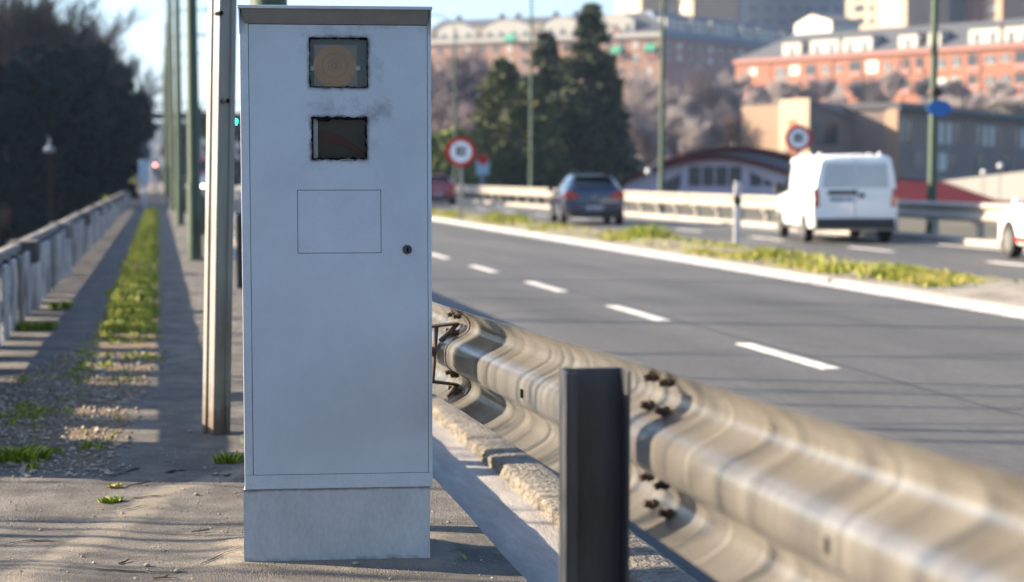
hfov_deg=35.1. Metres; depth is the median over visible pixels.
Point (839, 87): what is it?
window
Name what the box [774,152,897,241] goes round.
panel van
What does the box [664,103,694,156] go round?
bare tree
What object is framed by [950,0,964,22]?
tower block
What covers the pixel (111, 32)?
bare tree
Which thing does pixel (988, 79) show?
window
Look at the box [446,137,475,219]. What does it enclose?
speed limit sign
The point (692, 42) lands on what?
apartment block
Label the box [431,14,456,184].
lamp post
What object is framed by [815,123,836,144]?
window
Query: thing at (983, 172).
park lamp
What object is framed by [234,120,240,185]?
evergreen tree
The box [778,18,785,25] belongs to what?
window
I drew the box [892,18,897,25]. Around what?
window
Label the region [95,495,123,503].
weed
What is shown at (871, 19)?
window
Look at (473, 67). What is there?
bare tree
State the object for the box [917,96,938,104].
bare tree
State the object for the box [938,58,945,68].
window
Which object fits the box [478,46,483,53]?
window
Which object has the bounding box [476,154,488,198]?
information sign
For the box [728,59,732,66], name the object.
window
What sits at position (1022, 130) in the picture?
window
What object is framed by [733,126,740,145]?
bare tree
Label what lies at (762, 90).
bare tree
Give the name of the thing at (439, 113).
bare tree
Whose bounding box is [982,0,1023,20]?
tower block
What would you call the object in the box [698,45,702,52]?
window
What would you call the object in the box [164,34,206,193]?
lamp post
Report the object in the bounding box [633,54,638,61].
window
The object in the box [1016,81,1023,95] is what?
bare tree
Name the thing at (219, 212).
steel post
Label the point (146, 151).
evergreen tree
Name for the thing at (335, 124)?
speed camera cabinet
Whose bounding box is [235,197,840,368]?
lane dashes
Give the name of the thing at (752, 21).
window
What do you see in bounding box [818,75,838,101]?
bare tree
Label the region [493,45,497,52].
window
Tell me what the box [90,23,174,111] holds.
bare tree
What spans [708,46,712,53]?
window
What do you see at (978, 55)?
apartment block
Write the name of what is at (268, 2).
lamp post
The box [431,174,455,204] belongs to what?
hatchback car
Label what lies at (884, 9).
window
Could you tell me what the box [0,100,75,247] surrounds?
evergreen tree
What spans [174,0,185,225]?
lamp post
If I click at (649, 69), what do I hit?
window
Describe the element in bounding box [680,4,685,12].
window
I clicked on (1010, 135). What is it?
window
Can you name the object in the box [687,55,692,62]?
window
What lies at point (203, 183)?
hatchback car
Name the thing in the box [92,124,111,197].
evergreen tree
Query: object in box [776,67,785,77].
window
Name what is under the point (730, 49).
window
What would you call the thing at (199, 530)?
twig
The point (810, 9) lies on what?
window
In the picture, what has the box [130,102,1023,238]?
terrain
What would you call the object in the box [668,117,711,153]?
bare tree
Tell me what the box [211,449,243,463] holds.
weed
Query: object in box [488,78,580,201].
conifer tree
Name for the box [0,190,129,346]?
parapet
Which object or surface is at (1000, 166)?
park lamp
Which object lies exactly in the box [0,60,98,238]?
evergreen tree
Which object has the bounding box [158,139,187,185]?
evergreen tree
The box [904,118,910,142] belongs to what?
window
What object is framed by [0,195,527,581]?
sidewalk
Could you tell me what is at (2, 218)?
bare tree
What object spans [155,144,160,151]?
window
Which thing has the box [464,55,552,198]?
conifer tree
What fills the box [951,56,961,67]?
window
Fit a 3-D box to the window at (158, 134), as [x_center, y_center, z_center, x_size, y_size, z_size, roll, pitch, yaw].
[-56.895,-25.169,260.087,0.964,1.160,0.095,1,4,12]
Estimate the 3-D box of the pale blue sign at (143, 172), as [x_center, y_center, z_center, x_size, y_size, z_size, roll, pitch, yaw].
[-13.173,-3.771,57.864,0.340,1.850,0.130,-1,4,-12]
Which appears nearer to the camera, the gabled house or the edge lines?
the edge lines
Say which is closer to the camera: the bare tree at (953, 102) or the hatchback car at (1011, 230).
the hatchback car at (1011, 230)
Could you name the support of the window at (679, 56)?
in the apartment block at (692, 42)
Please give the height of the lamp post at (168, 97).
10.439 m
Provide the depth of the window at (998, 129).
151.26 m
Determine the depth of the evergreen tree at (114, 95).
87.42 m
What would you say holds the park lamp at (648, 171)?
on the terrain at (953, 227)
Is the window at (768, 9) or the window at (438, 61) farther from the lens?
the window at (768, 9)
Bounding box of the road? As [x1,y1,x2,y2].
[184,185,1023,581]
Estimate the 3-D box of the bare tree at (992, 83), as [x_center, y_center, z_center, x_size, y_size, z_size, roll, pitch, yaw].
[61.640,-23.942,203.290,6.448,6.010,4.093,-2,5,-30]
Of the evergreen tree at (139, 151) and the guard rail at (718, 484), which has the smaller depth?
the guard rail at (718, 484)
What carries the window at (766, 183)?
in the arched hall
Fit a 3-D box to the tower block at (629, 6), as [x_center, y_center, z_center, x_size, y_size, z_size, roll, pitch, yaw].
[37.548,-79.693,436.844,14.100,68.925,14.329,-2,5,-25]
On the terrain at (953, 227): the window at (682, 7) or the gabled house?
the gabled house
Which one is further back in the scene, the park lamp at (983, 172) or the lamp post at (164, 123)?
the lamp post at (164, 123)
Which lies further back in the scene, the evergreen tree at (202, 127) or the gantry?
the evergreen tree at (202, 127)
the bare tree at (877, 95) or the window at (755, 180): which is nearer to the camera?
the window at (755, 180)
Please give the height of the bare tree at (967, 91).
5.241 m
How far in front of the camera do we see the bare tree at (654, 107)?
133.85 m
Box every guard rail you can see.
[184,188,1023,581]
[455,185,1012,237]
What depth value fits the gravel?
8.44 m
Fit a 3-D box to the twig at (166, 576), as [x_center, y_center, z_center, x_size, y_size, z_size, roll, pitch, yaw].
[-1.035,0.853,4.828,0.070,0.012,0.019,0,4,6]
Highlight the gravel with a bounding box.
[0,346,167,477]
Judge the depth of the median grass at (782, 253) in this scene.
26.16 m
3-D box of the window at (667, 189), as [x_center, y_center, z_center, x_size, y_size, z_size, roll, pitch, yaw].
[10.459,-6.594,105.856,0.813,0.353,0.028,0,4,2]
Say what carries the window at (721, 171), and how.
in the arched hall
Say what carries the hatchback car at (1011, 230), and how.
on the road
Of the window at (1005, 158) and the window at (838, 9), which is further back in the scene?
the window at (838, 9)
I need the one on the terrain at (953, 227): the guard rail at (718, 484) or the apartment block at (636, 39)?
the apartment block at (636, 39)
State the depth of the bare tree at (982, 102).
184.25 m
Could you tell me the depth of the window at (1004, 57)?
240.01 m
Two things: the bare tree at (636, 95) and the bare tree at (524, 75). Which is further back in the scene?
the bare tree at (524, 75)
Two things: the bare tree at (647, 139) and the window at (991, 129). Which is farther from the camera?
the window at (991, 129)
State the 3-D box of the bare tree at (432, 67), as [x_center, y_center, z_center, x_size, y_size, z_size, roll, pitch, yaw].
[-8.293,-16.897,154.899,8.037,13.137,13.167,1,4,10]
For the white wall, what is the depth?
111.62 m
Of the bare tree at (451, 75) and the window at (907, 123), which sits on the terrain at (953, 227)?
the bare tree at (451, 75)
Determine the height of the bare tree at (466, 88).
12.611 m
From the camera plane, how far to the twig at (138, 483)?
6.26 m
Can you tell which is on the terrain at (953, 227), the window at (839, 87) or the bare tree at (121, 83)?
the bare tree at (121, 83)
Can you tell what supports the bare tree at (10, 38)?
on the terrain at (953, 227)
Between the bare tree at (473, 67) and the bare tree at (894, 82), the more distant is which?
the bare tree at (894, 82)
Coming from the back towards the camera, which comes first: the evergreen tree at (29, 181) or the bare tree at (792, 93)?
the bare tree at (792, 93)
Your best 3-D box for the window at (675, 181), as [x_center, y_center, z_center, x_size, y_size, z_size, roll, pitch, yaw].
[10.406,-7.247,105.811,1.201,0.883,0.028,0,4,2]
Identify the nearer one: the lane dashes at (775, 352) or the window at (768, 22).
the lane dashes at (775, 352)
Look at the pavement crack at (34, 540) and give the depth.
5.30 m
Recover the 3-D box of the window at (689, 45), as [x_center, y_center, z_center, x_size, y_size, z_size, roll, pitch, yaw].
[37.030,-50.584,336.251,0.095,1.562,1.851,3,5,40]
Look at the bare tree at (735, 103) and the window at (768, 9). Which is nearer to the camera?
the bare tree at (735, 103)
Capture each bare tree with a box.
[0,0,114,68]
[0,0,140,98]
[0,207,8,243]
[55,3,151,74]
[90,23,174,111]
[431,40,489,90]
[431,50,490,133]
[431,56,445,82]
[431,56,514,92]
[431,84,479,133]
[431,99,477,133]
[517,68,529,78]
[620,115,634,156]
[621,62,671,159]
[621,74,659,167]
[625,101,676,175]
[630,113,658,167]
[637,84,697,155]
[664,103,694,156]
[667,84,690,111]
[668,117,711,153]
[677,62,731,121]
[682,106,725,149]
[705,99,741,146]
[713,65,753,146]
[720,84,768,145]
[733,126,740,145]
[743,88,766,105]
[746,81,771,104]
[765,77,795,104]
[773,76,799,98]
[794,76,828,100]
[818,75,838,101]
[822,89,855,102]
[842,74,886,102]
[844,78,869,102]
[863,85,895,102]
[878,66,911,101]
[908,74,929,101]
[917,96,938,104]
[938,76,970,99]
[939,93,964,108]
[943,82,974,108]
[963,90,998,111]
[978,77,1017,111]
[983,78,1020,112]
[996,89,1023,114]
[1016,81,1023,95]
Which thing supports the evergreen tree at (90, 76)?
on the terrain at (953, 227)
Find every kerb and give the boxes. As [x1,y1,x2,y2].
[233,237,697,581]
[236,187,1023,313]
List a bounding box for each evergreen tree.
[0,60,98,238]
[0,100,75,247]
[2,44,124,219]
[15,43,142,207]
[65,133,113,208]
[83,43,139,184]
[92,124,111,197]
[101,61,158,182]
[129,90,144,164]
[132,84,153,162]
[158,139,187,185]
[175,105,206,179]
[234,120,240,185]
[431,125,503,197]
[445,152,499,200]
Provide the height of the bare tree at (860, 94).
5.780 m
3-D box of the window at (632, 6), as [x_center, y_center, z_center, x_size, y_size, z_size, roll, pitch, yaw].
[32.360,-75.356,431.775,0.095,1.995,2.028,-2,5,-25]
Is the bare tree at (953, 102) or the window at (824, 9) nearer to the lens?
the bare tree at (953, 102)
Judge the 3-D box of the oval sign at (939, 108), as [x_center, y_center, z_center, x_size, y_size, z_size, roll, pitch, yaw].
[9.709,-4.319,36.952,0.580,0.662,0.335,-1,4,-8]
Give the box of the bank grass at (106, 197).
[94,175,134,204]
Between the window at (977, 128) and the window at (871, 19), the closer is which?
the window at (977, 128)
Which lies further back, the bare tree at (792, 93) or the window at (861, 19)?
the window at (861, 19)
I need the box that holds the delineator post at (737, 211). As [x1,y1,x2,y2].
[734,180,740,244]
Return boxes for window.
[155,131,160,137]
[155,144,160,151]
[436,47,441,54]
[436,60,441,67]
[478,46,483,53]
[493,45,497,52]
[506,45,512,52]
[521,45,525,51]
[521,57,525,64]
[605,43,610,49]
[619,68,623,75]
[631,5,634,12]
[633,41,638,48]
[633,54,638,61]
[647,67,652,74]
[665,174,679,186]
[666,188,677,192]
[667,42,671,49]
[667,53,671,60]
[677,43,681,50]
[677,54,681,61]
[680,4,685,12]
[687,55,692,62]
[688,44,692,51]
[689,166,699,185]
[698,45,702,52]
[698,56,702,63]
[702,166,713,185]
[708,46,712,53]
[708,57,712,64]
[716,166,727,185]
[718,47,722,54]
[718,58,722,65]
[728,48,732,55]
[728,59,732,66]
[729,166,740,185]
[739,49,743,56]
[749,68,756,74]
[750,5,757,12]
[750,18,757,24]
[750,172,761,185]
[764,5,771,12]
[764,18,771,25]
[764,179,773,185]
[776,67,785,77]
[778,5,785,12]
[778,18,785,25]
[789,65,799,75]
[792,5,799,12]
[806,5,813,12]
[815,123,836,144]
[820,5,827,12]
[822,65,829,73]
[834,5,841,12]
[835,64,841,72]
[836,85,841,93]
[854,4,863,13]
[855,17,863,25]
[865,60,878,73]
[869,5,873,12]
[869,18,873,25]
[881,5,887,12]
[881,18,887,25]
[883,62,889,70]
[892,5,898,12]
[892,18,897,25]
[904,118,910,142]
[913,119,918,143]
[913,152,922,170]
[921,120,927,143]
[937,78,946,86]
[937,121,943,144]
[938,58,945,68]
[938,153,946,170]
[945,122,950,144]
[946,153,954,170]
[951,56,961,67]
[953,122,958,144]
[960,123,965,145]
[968,124,973,145]
[975,124,980,146]
[975,154,983,170]
[982,125,986,146]
[984,76,994,84]
[985,55,995,63]
[988,4,995,13]
[989,125,993,146]
[995,126,1000,146]
[1000,54,1010,62]
[1001,74,1010,83]
[1002,126,1006,147]
[1002,155,1009,170]
[1008,127,1012,147]
[1014,128,1019,147]
[1020,128,1023,148]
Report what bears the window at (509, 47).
in the apartment block at (636, 39)
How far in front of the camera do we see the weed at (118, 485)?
6.21 m
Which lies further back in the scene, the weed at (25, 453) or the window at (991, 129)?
the window at (991, 129)
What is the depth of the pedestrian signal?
111.64 m
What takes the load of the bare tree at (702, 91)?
on the terrain at (953, 227)
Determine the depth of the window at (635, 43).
329.18 m
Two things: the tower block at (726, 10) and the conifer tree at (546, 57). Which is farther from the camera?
the tower block at (726, 10)
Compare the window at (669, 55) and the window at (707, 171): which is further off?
the window at (669, 55)
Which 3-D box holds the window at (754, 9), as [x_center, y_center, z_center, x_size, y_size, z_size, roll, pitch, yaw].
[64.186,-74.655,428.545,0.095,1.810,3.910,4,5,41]
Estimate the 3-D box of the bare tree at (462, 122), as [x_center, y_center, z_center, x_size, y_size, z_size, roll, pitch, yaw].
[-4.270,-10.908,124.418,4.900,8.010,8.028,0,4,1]
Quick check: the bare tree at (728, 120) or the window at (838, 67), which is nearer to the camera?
the bare tree at (728, 120)
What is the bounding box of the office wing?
[753,102,1023,180]
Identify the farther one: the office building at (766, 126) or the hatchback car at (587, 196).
the office building at (766, 126)
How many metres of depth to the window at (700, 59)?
339.29 m
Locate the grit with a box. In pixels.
[0,446,495,581]
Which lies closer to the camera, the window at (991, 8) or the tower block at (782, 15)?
the window at (991, 8)
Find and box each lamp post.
[162,68,186,189]
[163,53,200,191]
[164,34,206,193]
[165,8,207,197]
[166,0,170,202]
[169,0,175,210]
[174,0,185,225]
[185,0,204,260]
[240,0,286,443]
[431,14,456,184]
[529,0,533,203]
[658,0,665,212]
[924,0,938,233]
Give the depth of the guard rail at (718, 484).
2.79 m
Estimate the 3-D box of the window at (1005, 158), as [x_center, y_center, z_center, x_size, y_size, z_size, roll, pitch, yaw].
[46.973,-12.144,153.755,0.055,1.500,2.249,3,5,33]
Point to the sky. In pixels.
(147, 35)
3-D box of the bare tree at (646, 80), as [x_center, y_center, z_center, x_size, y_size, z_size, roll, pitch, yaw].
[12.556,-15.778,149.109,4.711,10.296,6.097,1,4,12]
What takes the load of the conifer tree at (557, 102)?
on the terrain at (953, 227)
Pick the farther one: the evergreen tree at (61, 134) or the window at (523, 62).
the window at (523, 62)
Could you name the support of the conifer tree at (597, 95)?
on the terrain at (953, 227)
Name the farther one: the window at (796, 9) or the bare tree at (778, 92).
the window at (796, 9)
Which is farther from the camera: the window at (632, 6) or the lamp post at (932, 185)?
the window at (632, 6)
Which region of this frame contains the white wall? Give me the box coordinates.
[941,171,1023,199]
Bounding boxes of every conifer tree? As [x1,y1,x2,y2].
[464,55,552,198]
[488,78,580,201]
[524,31,561,149]
[546,55,597,171]
[551,2,653,190]
[600,55,640,172]
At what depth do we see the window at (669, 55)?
330.71 m
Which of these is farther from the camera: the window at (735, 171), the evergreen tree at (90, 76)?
the window at (735, 171)
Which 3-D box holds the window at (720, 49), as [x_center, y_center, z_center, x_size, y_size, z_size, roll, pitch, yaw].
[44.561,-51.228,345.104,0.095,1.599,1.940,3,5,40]
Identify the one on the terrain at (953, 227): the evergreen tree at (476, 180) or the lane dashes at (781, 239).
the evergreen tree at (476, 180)
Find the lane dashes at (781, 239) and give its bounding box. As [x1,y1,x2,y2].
[439,204,1023,265]
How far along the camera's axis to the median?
22.64 m
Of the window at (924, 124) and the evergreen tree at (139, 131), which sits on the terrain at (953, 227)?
the evergreen tree at (139, 131)
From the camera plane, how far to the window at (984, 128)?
147.79 m
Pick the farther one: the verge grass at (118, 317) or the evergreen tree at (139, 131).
the evergreen tree at (139, 131)
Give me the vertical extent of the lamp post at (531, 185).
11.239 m
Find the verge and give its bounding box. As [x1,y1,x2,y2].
[456,198,1023,249]
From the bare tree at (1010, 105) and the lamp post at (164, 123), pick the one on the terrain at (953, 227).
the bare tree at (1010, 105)
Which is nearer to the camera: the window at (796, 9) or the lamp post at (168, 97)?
the lamp post at (168, 97)
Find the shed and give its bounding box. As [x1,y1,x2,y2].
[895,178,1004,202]
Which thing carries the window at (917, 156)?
in the office wing
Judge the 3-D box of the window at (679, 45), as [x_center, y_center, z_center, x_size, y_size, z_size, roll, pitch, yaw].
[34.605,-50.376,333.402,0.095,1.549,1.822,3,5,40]
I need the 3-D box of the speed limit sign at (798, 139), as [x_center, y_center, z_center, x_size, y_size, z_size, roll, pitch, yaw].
[8.030,-3.243,45.419,0.750,2.835,0.102,0,4,2]
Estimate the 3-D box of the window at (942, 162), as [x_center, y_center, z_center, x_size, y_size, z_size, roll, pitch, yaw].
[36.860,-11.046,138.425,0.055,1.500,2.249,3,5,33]
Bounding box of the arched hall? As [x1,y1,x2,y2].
[622,146,795,195]
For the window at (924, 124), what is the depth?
134.17 m
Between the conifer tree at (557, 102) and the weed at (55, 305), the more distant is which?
the conifer tree at (557, 102)
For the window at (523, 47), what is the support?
in the apartment block at (636, 39)
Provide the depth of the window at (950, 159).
140.10 m
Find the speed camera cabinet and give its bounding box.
[237,5,432,561]
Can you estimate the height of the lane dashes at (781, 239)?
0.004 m
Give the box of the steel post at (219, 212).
[202,0,236,434]
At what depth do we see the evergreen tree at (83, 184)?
65.58 m
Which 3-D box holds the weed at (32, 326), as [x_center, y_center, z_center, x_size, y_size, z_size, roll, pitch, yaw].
[-3.709,0.268,12.565,0.412,0.077,0.330,-1,4,-12]
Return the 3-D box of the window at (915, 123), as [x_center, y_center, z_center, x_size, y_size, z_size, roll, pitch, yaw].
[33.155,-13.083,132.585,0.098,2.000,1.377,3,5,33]
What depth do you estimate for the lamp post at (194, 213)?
22.75 m
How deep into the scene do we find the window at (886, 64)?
253.93 m
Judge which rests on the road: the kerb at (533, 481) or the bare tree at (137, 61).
the kerb at (533, 481)
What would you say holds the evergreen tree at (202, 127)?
on the terrain at (953, 227)
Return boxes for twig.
[127,481,150,486]
[153,574,175,578]
[191,528,208,532]
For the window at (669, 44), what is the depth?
330.54 m
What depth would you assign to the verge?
44.65 m
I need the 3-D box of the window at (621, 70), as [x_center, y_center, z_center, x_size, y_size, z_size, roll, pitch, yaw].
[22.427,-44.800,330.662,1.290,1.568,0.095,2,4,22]
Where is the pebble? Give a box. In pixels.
[174,568,181,572]
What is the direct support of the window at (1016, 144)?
in the office wing
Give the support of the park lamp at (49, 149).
on the terrain at (953, 227)
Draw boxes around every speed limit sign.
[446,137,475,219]
[785,125,811,156]
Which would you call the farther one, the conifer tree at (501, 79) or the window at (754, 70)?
the window at (754, 70)
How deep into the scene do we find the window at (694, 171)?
105.73 m
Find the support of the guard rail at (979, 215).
on the verge
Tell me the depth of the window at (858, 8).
411.12 m
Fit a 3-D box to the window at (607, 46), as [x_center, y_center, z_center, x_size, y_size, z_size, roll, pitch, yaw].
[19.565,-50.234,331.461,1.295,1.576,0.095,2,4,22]
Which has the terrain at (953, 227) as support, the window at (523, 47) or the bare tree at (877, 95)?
the bare tree at (877, 95)
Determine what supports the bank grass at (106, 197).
on the terrain at (953, 227)
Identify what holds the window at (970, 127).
in the office wing
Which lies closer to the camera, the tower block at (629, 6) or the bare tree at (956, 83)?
the bare tree at (956, 83)
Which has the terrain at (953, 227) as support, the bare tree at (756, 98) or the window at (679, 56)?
the bare tree at (756, 98)
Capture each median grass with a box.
[432,207,1023,286]
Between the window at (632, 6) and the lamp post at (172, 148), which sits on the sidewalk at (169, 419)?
the lamp post at (172, 148)
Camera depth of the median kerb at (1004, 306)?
22.84 m
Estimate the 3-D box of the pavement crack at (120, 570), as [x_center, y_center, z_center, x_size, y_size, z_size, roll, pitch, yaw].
[-1.204,0.845,4.925,0.350,0.009,0.022,1,4,11]
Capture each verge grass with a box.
[0,207,164,469]
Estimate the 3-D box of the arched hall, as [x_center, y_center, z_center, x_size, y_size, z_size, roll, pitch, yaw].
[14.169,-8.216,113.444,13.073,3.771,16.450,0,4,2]
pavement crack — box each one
[6,539,56,543]
[69,564,168,571]
[167,547,241,574]
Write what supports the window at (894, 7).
in the tower block at (872, 14)
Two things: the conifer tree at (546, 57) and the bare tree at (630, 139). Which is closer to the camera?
the conifer tree at (546, 57)
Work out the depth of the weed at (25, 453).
6.87 m
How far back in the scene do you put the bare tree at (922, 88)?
205.98 m
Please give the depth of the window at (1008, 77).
240.01 m
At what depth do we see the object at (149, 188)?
135.33 m
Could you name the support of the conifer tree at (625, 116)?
on the terrain at (953, 227)
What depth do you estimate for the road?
15.84 m
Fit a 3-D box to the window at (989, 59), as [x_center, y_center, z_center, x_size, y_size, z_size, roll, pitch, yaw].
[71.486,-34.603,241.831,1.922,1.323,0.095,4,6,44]
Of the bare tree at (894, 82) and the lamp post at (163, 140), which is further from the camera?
the bare tree at (894, 82)
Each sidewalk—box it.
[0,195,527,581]
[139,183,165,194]
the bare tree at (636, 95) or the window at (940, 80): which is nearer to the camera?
the bare tree at (636, 95)
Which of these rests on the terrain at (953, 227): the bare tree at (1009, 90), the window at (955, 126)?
the bare tree at (1009, 90)
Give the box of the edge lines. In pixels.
[234,187,1023,317]
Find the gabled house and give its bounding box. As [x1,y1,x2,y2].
[793,14,860,33]
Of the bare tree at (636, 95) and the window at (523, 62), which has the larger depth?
the window at (523, 62)
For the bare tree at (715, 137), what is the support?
on the terrain at (953, 227)
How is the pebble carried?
on the sidewalk at (169, 419)
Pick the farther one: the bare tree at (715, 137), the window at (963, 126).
the window at (963, 126)
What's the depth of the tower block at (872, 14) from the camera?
401.85 m
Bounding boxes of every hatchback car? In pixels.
[200,175,205,194]
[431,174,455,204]
[548,174,623,224]
[998,198,1023,257]
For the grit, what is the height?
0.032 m
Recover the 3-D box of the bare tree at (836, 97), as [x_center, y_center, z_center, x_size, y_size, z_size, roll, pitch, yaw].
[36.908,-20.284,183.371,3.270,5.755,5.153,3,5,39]
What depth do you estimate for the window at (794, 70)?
265.73 m
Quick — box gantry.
[145,102,239,120]
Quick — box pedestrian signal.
[153,158,157,192]
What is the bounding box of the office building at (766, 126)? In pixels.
[741,98,900,177]
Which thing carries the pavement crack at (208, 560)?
on the sidewalk at (169, 419)
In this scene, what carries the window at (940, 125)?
in the office wing
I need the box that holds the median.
[237,186,1023,304]
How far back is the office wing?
139.45 m
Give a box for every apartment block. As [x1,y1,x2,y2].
[431,10,659,100]
[638,11,793,99]
[733,18,1023,103]
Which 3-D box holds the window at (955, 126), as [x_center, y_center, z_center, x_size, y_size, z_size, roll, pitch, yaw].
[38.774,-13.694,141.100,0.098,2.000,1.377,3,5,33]
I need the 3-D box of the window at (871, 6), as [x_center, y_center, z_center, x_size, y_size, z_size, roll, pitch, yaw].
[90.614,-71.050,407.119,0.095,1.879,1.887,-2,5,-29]
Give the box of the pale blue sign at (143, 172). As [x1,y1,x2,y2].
[139,160,148,208]
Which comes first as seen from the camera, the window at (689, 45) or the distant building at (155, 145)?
the distant building at (155, 145)
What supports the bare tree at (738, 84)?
on the terrain at (953, 227)
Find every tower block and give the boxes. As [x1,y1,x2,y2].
[616,0,670,13]
[670,0,738,21]
[739,0,845,34]
[845,0,949,29]
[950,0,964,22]
[965,0,982,21]
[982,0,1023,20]
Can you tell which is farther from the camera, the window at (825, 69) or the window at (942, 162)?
the window at (825, 69)
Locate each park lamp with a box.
[43,137,55,222]
[645,168,650,205]
[981,170,986,202]
[997,163,1002,202]
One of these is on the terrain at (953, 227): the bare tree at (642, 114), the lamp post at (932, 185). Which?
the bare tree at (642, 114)
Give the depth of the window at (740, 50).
351.18 m
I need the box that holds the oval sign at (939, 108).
[927,87,951,115]
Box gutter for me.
[233,241,558,581]
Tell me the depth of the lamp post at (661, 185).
56.81 m
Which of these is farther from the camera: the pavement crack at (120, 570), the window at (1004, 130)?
the window at (1004, 130)
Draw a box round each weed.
[0,443,54,462]
[15,320,60,330]
[47,300,75,308]
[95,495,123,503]
[107,482,122,488]
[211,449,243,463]
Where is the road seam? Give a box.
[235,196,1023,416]
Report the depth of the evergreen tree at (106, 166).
72.07 m
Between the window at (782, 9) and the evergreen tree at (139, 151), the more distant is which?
the window at (782, 9)
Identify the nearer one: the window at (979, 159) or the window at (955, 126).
the window at (955, 126)
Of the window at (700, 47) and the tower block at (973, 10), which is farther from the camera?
the tower block at (973, 10)
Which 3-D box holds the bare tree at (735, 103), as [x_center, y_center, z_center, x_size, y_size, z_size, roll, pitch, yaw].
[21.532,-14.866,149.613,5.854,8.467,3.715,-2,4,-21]
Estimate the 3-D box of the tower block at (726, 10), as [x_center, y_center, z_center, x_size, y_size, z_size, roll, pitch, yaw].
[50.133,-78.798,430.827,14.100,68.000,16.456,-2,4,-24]
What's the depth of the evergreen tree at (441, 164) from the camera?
101.69 m
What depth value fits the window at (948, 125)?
139.26 m
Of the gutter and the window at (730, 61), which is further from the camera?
the window at (730, 61)
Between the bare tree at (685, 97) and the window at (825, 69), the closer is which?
the bare tree at (685, 97)
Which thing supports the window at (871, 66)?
in the apartment block at (978, 55)
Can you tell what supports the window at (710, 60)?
in the apartment block at (692, 42)
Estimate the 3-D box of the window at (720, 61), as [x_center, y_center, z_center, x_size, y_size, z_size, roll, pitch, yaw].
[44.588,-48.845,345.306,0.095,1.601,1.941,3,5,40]
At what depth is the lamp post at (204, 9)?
86.49 m
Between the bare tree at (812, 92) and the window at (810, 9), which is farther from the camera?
the window at (810, 9)
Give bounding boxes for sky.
[6,0,615,175]
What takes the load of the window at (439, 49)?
in the apartment block at (636, 39)
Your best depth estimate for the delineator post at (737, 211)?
31.15 m
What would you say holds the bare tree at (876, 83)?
on the terrain at (953, 227)
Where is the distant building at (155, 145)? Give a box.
[141,121,240,184]
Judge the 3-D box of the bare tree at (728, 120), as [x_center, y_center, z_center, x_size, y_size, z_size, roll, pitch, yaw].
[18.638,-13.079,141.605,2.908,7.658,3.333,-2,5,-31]
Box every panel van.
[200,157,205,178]
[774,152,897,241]
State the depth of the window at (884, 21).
403.22 m
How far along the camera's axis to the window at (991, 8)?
394.84 m
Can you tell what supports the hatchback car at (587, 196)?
on the road

